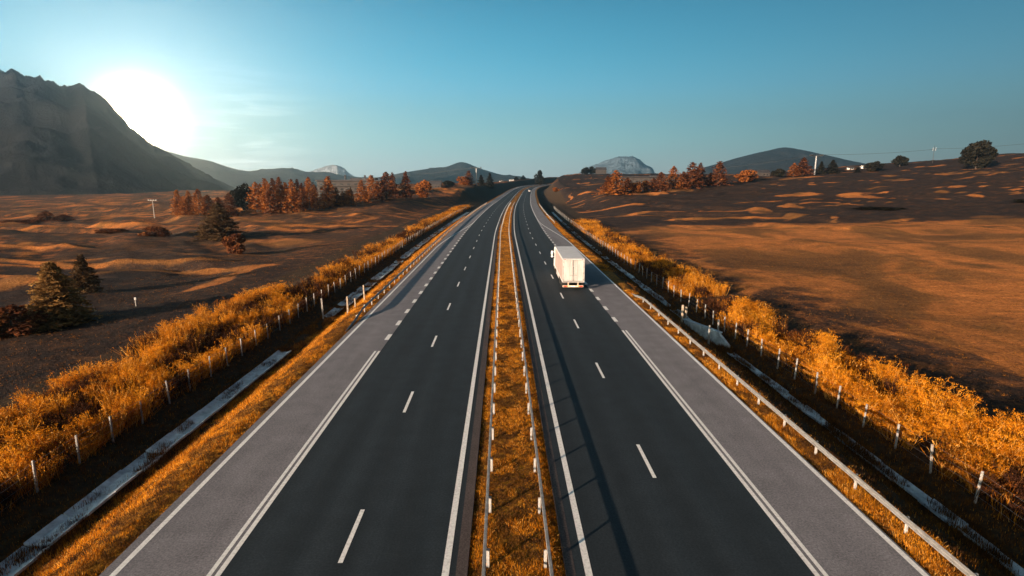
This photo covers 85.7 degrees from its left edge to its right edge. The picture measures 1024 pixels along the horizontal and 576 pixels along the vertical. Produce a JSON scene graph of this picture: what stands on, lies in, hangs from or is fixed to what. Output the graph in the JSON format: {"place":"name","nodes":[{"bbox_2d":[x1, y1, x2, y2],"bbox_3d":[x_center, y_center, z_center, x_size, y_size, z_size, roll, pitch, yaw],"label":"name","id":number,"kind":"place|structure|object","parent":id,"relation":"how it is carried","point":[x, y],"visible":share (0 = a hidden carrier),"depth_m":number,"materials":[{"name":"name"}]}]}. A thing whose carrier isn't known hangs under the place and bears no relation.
{"place":"outdoors","nodes":[
{"label":"outdoors","id":0,"kind":"place"},
{"bbox_2d":[0,68,234,194],"bbox_3d":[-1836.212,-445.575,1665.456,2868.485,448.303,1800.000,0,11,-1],"label":"mountain","id":1,"kind":"structure","parent":0,"point":[75,139],"depth_m":1148.66,"materials":[{"name":"grey stone"}]},
{"bbox_2d":[167,151,316,189],"bbox_3d":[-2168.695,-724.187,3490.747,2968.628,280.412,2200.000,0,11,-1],"label":"hill","id":2,"kind":"structure","parent":0,"point":[233,177],"depth_m":3006.29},
{"bbox_2d":[309,165,354,176],"bbox_3d":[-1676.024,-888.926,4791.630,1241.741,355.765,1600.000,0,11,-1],"label":"mountain","id":3,"kind":"structure","parent":0,"point":[338,170],"depth_m":4598.81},
{"bbox_2d":[286,162,529,184],"bbox_3d":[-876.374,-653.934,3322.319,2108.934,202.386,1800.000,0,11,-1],"label":"hill","id":4,"kind":"structure","parent":0,"point":[449,174],"depth_m":3012.00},
{"bbox_2d":[0,153,1023,575],"bbox_3d":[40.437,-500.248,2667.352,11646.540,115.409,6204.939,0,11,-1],"label":"ground","id":5,"kind":"structure","parent":0,"point":[962,219],"depth_m":91.87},
{"bbox_2d":[0,304,49,339],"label":"round bush","id":6,"kind":"object","parent":5,"relation":"on","point":[24,325],"visible":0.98,"depth_m":54.73,"materials":[{"name":"brown plant"}]},
{"bbox_2d":[19,219,41,223],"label":"round bush","id":7,"kind":"object","parent":5,"relation":"on","point":[29,221],"visible":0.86,"depth_m":244.71,"materials":[{"name":"brown plant"}]},
{"bbox_2d":[32,211,63,221],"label":"round bush","id":8,"kind":"object","parent":5,"relation":"on","point":[45,218],"visible":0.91,"depth_m":254.03,"materials":[{"name":"brown plant"}]},
{"bbox_2d":[12,261,102,333],"bbox_3d":[-48.893,0.838,58.123,7.959,7.437,8.531,4,12,18],"label":"conifer tree","id":9,"kind":"object","parent":5,"relation":"on","point":[54,301],"visible":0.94,"depth_m":57.61,"materials":[{"name":"green plant"}]},
{"bbox_2d":[67,254,106,293],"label":"conifer tree","id":10,"kind":"object","parent":5,"relation":"on","point":[83,273],"visible":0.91,"depth_m":75.63,"materials":[{"name":"green plant"}]},
{"bbox_2d":[93,228,128,233],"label":"round bush","id":11,"kind":"object","parent":5,"relation":"on","point":[110,230],"visible":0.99,"depth_m":156.99,"materials":[{"name":"brown plant"}]},
{"bbox_2d":[0,350,290,575],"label":"drainage channel","id":12,"kind":"object","parent":5,"relation":"on","point":[208,411],"visible":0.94,"depth_m":27.87,"materials":[{"name":"grey concrete"}]},
{"bbox_2d":[137,226,171,236],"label":"round bush","id":13,"kind":"object","parent":5,"relation":"on","point":[158,231],"visible":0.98,"depth_m":147.01,"materials":[{"name":"brown plant"}]},
{"bbox_2d":[0,280,328,515],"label":"weeds","id":14,"kind":"object","parent":5,"relation":"on","point":[237,317],"visible":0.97,"depth_m":37.58,"materials":[{"name":"orange plant"}]},
{"bbox_2d":[0,301,341,575],"bbox_3d":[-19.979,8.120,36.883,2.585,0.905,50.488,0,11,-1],"label":"rough grass","id":15,"kind":"structure","parent":5,"relation":"on","point":[311,330],"depth_m":29.18,"materials":[{"name":"brown plant"}]},
{"bbox_2d":[169,189,181,215],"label":"larch tree","id":16,"kind":"object","parent":5,"relation":"on","point":[175,199],"visible":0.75,"depth_m":229.23,"materials":[{"name":"orange plant"}]},
{"bbox_2d":[0,244,361,417],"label":"rough grass","id":17,"kind":"structure","parent":5,"relation":"on","point":[89,364],"depth_m":70.89,"materials":[{"name":"brown plant"}]},
{"bbox_2d":[175,196,194,215],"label":"larch tree","id":18,"kind":"object","parent":5,"relation":"on","point":[184,209],"visible":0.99,"depth_m":220.10,"materials":[{"name":"orange plant"}]},
{"bbox_2d":[184,190,198,214],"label":"larch tree","id":19,"kind":"object","parent":5,"relation":"on","point":[187,195],"visible":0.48,"depth_m":234.42,"materials":[{"name":"orange plant"}]},
{"bbox_2d":[190,189,210,214],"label":"larch tree","id":20,"kind":"object","parent":5,"relation":"on","point":[197,202],"visible":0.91,"depth_m":229.35,"materials":[{"name":"orange plant"}]},
{"bbox_2d":[0,249,408,559],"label":"rough grass","id":21,"kind":"structure","parent":5,"relation":"on","point":[150,426],"depth_m":33.36,"materials":[{"name":"brown plant"}]},
{"bbox_2d":[201,195,213,214],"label":"larch tree","id":22,"kind":"object","parent":5,"relation":"on","point":[208,199],"visible":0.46,"depth_m":234.57,"materials":[{"name":"orange plant"}]},
{"bbox_2d":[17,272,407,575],"bbox_3d":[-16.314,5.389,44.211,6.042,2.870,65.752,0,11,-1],"label":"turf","id":23,"kind":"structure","parent":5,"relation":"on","point":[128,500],"depth_m":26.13,"materials":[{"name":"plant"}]},
{"bbox_2d":[189,202,247,240],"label":"conifer tree","id":24,"kind":"object","parent":5,"relation":"on","point":[215,229],"visible":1,"depth_m":144.35,"materials":[{"name":"green plant"}]},
{"bbox_2d":[207,197,231,215],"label":"larch tree","id":25,"kind":"object","parent":5,"relation":"on","point":[218,199],"visible":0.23,"depth_m":220.41,"materials":[{"name":"orange plant"}]},
{"bbox_2d":[223,192,241,215],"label":"larch tree","id":26,"kind":"object","parent":5,"relation":"on","point":[228,201],"visible":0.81,"depth_m":230.12,"materials":[{"name":"brown plant"}]},
{"bbox_2d":[1,207,465,510],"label":"fence","id":27,"kind":"object","parent":5,"relation":"on","point":[78,455],"visible":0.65,"depth_m":39.27,"materials":[{"name":"concrete"}]},
{"bbox_2d":[221,233,245,253],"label":"round bush","id":28,"kind":"object","parent":5,"relation":"on","point":[232,244],"visible":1,"depth_m":116.58,"materials":[{"name":"brown plant"}]},
{"bbox_2d":[229,183,255,210],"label":"pine tree","id":29,"kind":"object","parent":5,"relation":"on","point":[239,195],"visible":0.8,"depth_m":242.80,"materials":[{"name":"green plant"}]},
{"bbox_2d":[238,182,262,212],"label":"larch tree","id":30,"kind":"object","parent":5,"relation":"on","point":[255,196],"visible":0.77,"depth_m":234.01,"materials":[{"name":"orange plant"}]},
{"bbox_2d":[255,178,276,213],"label":"larch tree","id":31,"kind":"object","parent":5,"relation":"on","point":[262,189],"visible":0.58,"depth_m":229.09,"materials":[{"name":"orange plant"}]},
{"bbox_2d":[262,183,278,214],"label":"larch tree","id":32,"kind":"object","parent":5,"relation":"on","point":[269,202],"visible":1,"depth_m":223.22,"materials":[{"name":"orange plant"}]},
{"bbox_2d":[272,177,290,212],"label":"larch tree","id":33,"kind":"object","parent":5,"relation":"on","point":[277,190],"visible":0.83,"depth_m":234.23,"materials":[{"name":"orange plant"}]},
{"bbox_2d":[281,179,305,212],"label":"larch tree","id":34,"kind":"object","parent":5,"relation":"on","point":[292,195],"visible":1,"depth_m":226.88,"materials":[{"name":"orange plant"}]},
{"bbox_2d":[297,183,308,210],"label":"larch tree","id":35,"kind":"object","parent":5,"relation":"on","point":[302,191],"visible":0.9,"depth_m":235.06,"materials":[{"name":"orange plant"}]},
{"bbox_2d":[299,177,324,209],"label":"larch tree","id":36,"kind":"object","parent":5,"relation":"on","point":[308,189],"visible":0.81,"depth_m":239.66,"materials":[{"name":"orange plant"}]},
{"bbox_2d":[307,184,320,207],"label":"larch tree","id":37,"kind":"object","parent":5,"relation":"on","point":[317,199],"visible":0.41,"depth_m":257.01,"materials":[{"name":"orange plant"}]},
{"bbox_2d":[99,184,539,575],"bbox_3d":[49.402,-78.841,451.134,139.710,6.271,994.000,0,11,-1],"label":"road shoulder","id":38,"kind":"object","parent":5,"relation":"on","point":[197,533],"visible":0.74,"depth_m":25.02},
{"bbox_2d":[317,176,339,208],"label":"larch tree","id":39,"kind":"object","parent":5,"relation":"on","point":[329,201],"visible":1,"depth_m":244.36,"materials":[{"name":"orange plant"}]},
{"bbox_2d":[337,189,351,206],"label":"larch bush","id":40,"kind":"object","parent":5,"relation":"on","point":[343,198],"visible":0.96,"depth_m":250.24,"materials":[{"name":"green plant"}]},
{"bbox_2d":[315,175,384,196],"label":"hotel","id":41,"kind":"structure","parent":5,"relation":"on","point":[344,185],"depth_m":322.70,"materials":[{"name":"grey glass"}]},
{"bbox_2d":[354,180,373,202],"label":"larch tree","id":42,"kind":"object","parent":5,"relation":"on","point":[362,192],"visible":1,"depth_m":269.20,"materials":[{"name":"orange plant"}]},
{"bbox_2d":[360,175,383,200],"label":"larch tree","id":43,"kind":"object","parent":5,"relation":"on","point":[371,180],"visible":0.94,"depth_m":278.36,"materials":[{"name":"orange plant"}]},
{"bbox_2d":[286,204,472,294],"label":"weeds","id":44,"kind":"object","parent":5,"relation":"on","point":[330,274],"visible":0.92,"depth_m":100.41,"materials":[{"name":"plant"}]},
{"bbox_2d":[221,184,545,575],"bbox_3d":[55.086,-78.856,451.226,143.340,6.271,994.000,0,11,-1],"label":"carriageway","id":45,"kind":"structure","parent":5,"relation":"on","point":[383,459],"depth_m":24.93,"materials":[{"name":"grey asphalt"}]},
{"bbox_2d":[455,184,546,575],"bbox_3d":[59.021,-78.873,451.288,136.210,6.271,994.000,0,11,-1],"label":"road edge strip","id":46,"kind":"object","parent":45,"relation":"on","point":[462,567],"visible":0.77,"depth_m":24.87,"materials":[{"name":"concrete"}]},
{"bbox_2d":[206,330,828,575],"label":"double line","id":47,"kind":"object","parent":45,"relation":"on","point":[284,482],"visible":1,"depth_m":23.02,"materials":[{"name":"paint"}]},
{"bbox_2d":[109,187,928,575],"bbox_3d":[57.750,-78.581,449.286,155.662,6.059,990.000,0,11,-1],"label":"edge line","id":48,"kind":"object","parent":45,"relation":"on","point":[453,521],"visible":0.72,"depth_m":24.83,"materials":[{"name":"paint"}]},
{"bbox_2d":[320,222,454,317],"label":"rough grass","id":49,"kind":"structure","parent":5,"relation":"on","point":[374,281],"depth_m":83.51,"materials":[{"name":"plant"}]},
{"bbox_2d":[375,172,400,198],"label":"larch tree","id":50,"kind":"object","parent":5,"relation":"on","point":[386,187],"visible":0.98,"depth_m":283.03,"materials":[{"name":"orange plant"}]},
{"bbox_2d":[388,172,399,197],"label":"larch tree","id":51,"kind":"object","parent":5,"relation":"on","point":[394,182],"visible":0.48,"depth_m":298.04,"materials":[{"name":"orange plant"}]},
{"bbox_2d":[324,212,468,316],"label":"drainage channel","id":52,"kind":"object","parent":5,"relation":"on","point":[386,270],"visible":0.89,"depth_m":89.02,"materials":[{"name":"grey concrete"}]},
{"bbox_2d":[398,171,413,198],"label":"larch tree","id":53,"kind":"object","parent":5,"relation":"on","point":[405,188],"visible":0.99,"depth_m":303.21,"materials":[{"name":"orange plant"}]},
{"bbox_2d":[346,202,486,331],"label":"guardrail","id":54,"kind":"object","parent":5,"relation":"on","point":[378,293],"visible":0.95,"depth_m":69.19,"materials":[{"name":"metal"}]},
{"bbox_2d":[372,216,468,289],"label":"turf","id":55,"kind":"structure","parent":5,"relation":"on","point":[401,266],"depth_m":99.92,"materials":[{"name":"orange plant"}]},
{"bbox_2d":[415,180,432,197],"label":"larch bush","id":56,"kind":"object","parent":5,"relation":"on","point":[425,185],"visible":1,"depth_m":323.10,"materials":[{"name":"orange plant"}]},
{"bbox_2d":[428,180,441,187],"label":"hut","id":57,"kind":"object","parent":5,"relation":"on","point":[436,183],"visible":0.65,"depth_m":389.81,"materials":[{"name":"white glass"}]},
{"bbox_2d":[456,176,470,184],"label":"larch bush","id":58,"kind":"object","parent":5,"relation":"on","point":[464,180],"visible":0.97,"depth_m":458.88,"materials":[{"name":"orange plant"}]},
{"bbox_2d":[485,173,495,188],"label":"spruce tree","id":59,"kind":"object","parent":5,"relation":"on","point":[490,183],"visible":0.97,"depth_m":533.60,"materials":[{"name":"green plant"}]},
{"bbox_2d":[482,202,510,575],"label":"guardrail","id":60,"kind":"object","parent":5,"relation":"on","point":[486,553],"visible":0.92,"depth_m":24.68,"materials":[{"name":"metal"}]},
{"bbox_2d":[494,207,517,278],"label":"turf","id":61,"kind":"structure","parent":5,"relation":"on","point":[506,245],"depth_m":100.33,"materials":[{"name":"orange plant"}]},
{"bbox_2d":[468,277,564,575],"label":"turf","id":62,"kind":"structure","parent":5,"relation":"on","point":[517,381],"depth_m":25.57,"materials":[{"name":"orange plant"}]},
{"bbox_2d":[509,203,553,575],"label":"guardrail","id":63,"kind":"object","parent":5,"relation":"on","point":[547,551],"visible":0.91,"depth_m":24.81,"materials":[{"name":"metal"}]},
{"bbox_2d":[534,170,543,184],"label":"round tree","id":64,"kind":"object","parent":5,"relation":"on","point":[538,179],"visible":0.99,"depth_m":783.51,"materials":[{"name":"green plant"}]},
{"bbox_2d":[545,215,614,271],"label":"turf","id":65,"kind":"structure","parent":5,"relation":"on","point":[601,263],"depth_m":101.30,"materials":[{"name":"orange plant"}]},
{"bbox_2d":[592,170,633,195],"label":"larch tree","id":66,"kind":"object","parent":5,"relation":"on","point":[614,179],"visible":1,"depth_m":294.69,"materials":[{"name":"orange plant"}]},
{"bbox_2d":[552,212,690,319],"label":"drainage channel","id":67,"kind":"object","parent":5,"relation":"on","point":[631,277],"visible":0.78,"depth_m":87.35,"materials":[{"name":"grey concrete"}]},
{"bbox_2d":[561,221,684,314],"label":"rough grass","id":68,"kind":"structure","parent":5,"relation":"on","point":[646,286],"depth_m":82.42,"materials":[{"name":"brown plant"}]},
{"bbox_2d":[629,181,641,192],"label":"larch bush","id":69,"kind":"object","parent":5,"relation":"on","point":[635,187],"visible":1,"depth_m":305.96,"materials":[{"name":"orange plant"}]},
{"bbox_2d":[619,176,677,185],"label":"hotel","id":70,"kind":"structure","parent":5,"relation":"on","point":[637,179],"depth_m":413.73,"materials":[{"name":"grey glass"}]},
{"bbox_2d":[568,218,732,297],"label":"weeds","id":71,"kind":"object","parent":5,"relation":"on","point":[687,280],"visible":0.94,"depth_m":89.36,"materials":[{"name":"plant"}]},
{"bbox_2d":[650,172,671,191],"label":"larch tree","id":72,"kind":"object","parent":5,"relation":"on","point":[663,183],"visible":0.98,"depth_m":314.62,"materials":[{"name":"orange plant"}]},
{"bbox_2d":[513,184,814,575],"bbox_3d":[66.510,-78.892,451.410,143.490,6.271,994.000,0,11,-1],"label":"carriageway","id":73,"kind":"structure","parent":5,"relation":"on","point":[693,508],"depth_m":24.67,"materials":[{"name":"grey asphalt"}]},
{"bbox_2d":[511,193,575,575],"bbox_3d":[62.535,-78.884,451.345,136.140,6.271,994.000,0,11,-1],"label":"road edge strip","id":74,"kind":"object","parent":73,"relation":"on","point":[569,567],"visible":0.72,"depth_m":24.84,"materials":[{"name":"concrete"}]},
{"bbox_2d":[551,246,584,286],"bbox_3d":[7.013,-2.938,69.833,3.240,3.674,14.910,0,11,0],"label":"truck","id":75,"kind":"object","parent":73,"relation":"on","point":[567,259],"visible":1,"depth_m":62.92,"materials":[{"name":"white paint"}]},
{"bbox_2d":[665,166,684,188],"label":"larch tree","id":76,"kind":"object","parent":5,"relation":"on","point":[678,184],"visible":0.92,"depth_m":324.33,"materials":[{"name":"orange plant"}]},
{"bbox_2d":[677,162,706,188],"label":"larch tree","id":77,"kind":"object","parent":5,"relation":"on","point":[693,177],"visible":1,"depth_m":323.60,"materials":[{"name":"orange plant"}]},
{"bbox_2d":[693,163,708,186],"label":"larch tree","id":78,"kind":"object","parent":5,"relation":"on","point":[701,171],"visible":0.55,"depth_m":338.73,"materials":[{"name":"orange plant"}]},
{"bbox_2d":[683,318,729,346],"bbox_3d":[18.631,4.527,53.088,0.400,1.680,6.625,-4,12,-19],"label":"culvert headwall","id":79,"kind":"object","parent":5,"relation":"on","point":[716,337],"visible":0.6,"depth_m":52.63,"materials":[{"name":"grey concrete"}]},
{"bbox_2d":[706,161,736,185],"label":"larch tree","id":80,"kind":"object","parent":5,"relation":"on","point":[720,175],"visible":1,"depth_m":334.01,"materials":[{"name":"orange plant"}]},
{"bbox_2d":[530,185,930,575],"bbox_3d":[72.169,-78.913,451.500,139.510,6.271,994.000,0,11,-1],"label":"road shoulder","id":81,"kind":"object","parent":5,"relation":"on","point":[835,533],"visible":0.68,"depth_m":24.75},
{"bbox_2d":[692,293,788,339],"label":"weeds","id":82,"kind":"object","parent":5,"relation":"on","point":[738,311],"visible":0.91,"depth_m":56.77,"materials":[{"name":"plant"}]},
{"bbox_2d":[733,170,758,181],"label":"larch bush","id":83,"kind":"object","parent":5,"relation":"on","point":[746,176],"visible":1,"depth_m":373.82,"materials":[{"name":"orange plant"}]},
{"bbox_2d":[751,170,770,175],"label":"hut","id":84,"kind":"object","parent":5,"relation":"on","point":[763,172],"visible":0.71,"depth_m":430.27,"materials":[{"name":"white concrete"}]},
{"bbox_2d":[770,168,785,176],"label":"round bush","id":85,"kind":"object","parent":5,"relation":"on","point":[779,172],"visible":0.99,"depth_m":402.26,"materials":[{"name":"green plant"}]},
{"bbox_2d":[555,209,1023,528],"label":"fence","id":86,"kind":"object","parent":5,"relation":"on","point":[931,454],"visible":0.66,"depth_m":38.56,"materials":[{"name":"concrete"}]},
{"bbox_2d":[574,239,1005,575],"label":"rough grass","id":87,"kind":"structure","parent":5,"relation":"on","point":[846,454],"depth_m":27.01,"materials":[{"name":"brown plant"}]},
{"bbox_2d":[785,163,800,176],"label":"larch bush","id":88,"kind":"object","parent":5,"relation":"on","point":[792,171],"visible":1,"depth_m":403.74,"materials":[{"name":"orange plant"}]},
{"bbox_2d":[624,289,973,575],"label":"turf","id":89,"kind":"structure","parent":5,"relation":"on","point":[883,508],"depth_m":24.05,"materials":[{"name":"plant"}]},
{"bbox_2d":[795,157,814,175],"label":"larch tree","id":90,"kind":"object","parent":5,"relation":"on","point":[805,169],"visible":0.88,"depth_m":407.51,"materials":[{"name":"orange plant"}]},
{"bbox_2d":[632,294,978,575],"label":"guardrail","id":91,"kind":"object","parent":5,"relation":"on","point":[946,554],"visible":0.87,"depth_m":23.15,"materials":[{"name":"metal"}]},
{"bbox_2d":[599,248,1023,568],"bbox_3d":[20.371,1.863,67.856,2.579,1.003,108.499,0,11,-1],"label":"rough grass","id":92,"kind":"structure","parent":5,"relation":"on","point":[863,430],"depth_m":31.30,"materials":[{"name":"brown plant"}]},
{"bbox_2d":[815,161,826,174],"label":"spruce tree","id":93,"kind":"object","parent":5,"relation":"on","point":[820,170],"visible":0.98,"depth_m":413.29,"materials":[{"name":"green plant"}]},
{"bbox_2d":[636,241,1023,417],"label":"rough grass","id":94,"kind":"structure","parent":5,"relation":"on","point":[1010,353],"depth_m":70.00,"materials":[{"name":"plant"}]},
{"bbox_2d":[825,160,841,173],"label":"spruce tree","id":95,"kind":"object","parent":5,"relation":"on","point":[832,167],"visible":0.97,"depth_m":417.98,"materials":[{"name":"green plant"}]},
{"bbox_2d":[676,313,1023,575],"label":"rough grass","id":96,"kind":"structure","parent":5,"relation":"on","point":[837,434],"depth_m":29.06,"materials":[{"name":"plant"}]},
{"bbox_2d":[863,162,876,171],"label":"round tree","id":97,"kind":"object","parent":5,"relation":"on","point":[870,166],"visible":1,"depth_m":423.12,"materials":[{"name":"green plant"}]},
{"bbox_2d":[727,352,1023,575],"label":"drainage channel","id":98,"kind":"object","parent":5,"relation":"on","point":[918,494],"visible":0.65,"depth_m":27.02,"materials":[{"name":"grey concrete"}]},
{"bbox_2d":[737,321,1023,526],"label":"weeds","id":99,"kind":"object","parent":5,"relation":"on","point":[991,452],"visible":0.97,"depth_m":32.95,"materials":[{"name":"orange plant"}]},
{"bbox_2d":[891,155,909,166],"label":"round tree","id":100,"kind":"object","parent":5,"relation":"on","point":[899,161],"visible":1,"depth_m":471.45,"materials":[{"name":"green plant"}]},
{"bbox_2d":[958,140,998,168],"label":"round tree","id":101,"kind":"object","parent":5,"relation":"on","point":[980,154],"visible":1,"depth_m":386.64,"materials":[{"name":"green plant"}]},
{"bbox_2d":[0,0,1023,178],"label":"sky","id":102,"kind":"structure","parent":0,"point":[557,88],"materials":[{"name":"blue"}]},
{"bbox_2d":[595,167,606,173],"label":"barn","id":103,"kind":"structure","parent":0,"point":[600,170],"depth_m":741.60,"materials":[{"name":"white concrete"}]},
{"bbox_2d":[579,156,654,173],"bbox_3d":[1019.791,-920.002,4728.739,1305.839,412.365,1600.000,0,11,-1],"label":"mountain","id":104,"kind":"structure","parent":0,"point":[628,165],"depth_m":4533.10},
{"bbox_2d":[686,147,864,173],"bbox_3d":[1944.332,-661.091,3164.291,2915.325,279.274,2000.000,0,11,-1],"label":"hill","id":105,"kind":"structure","parent":0,"point":[776,155],"depth_m":2899.01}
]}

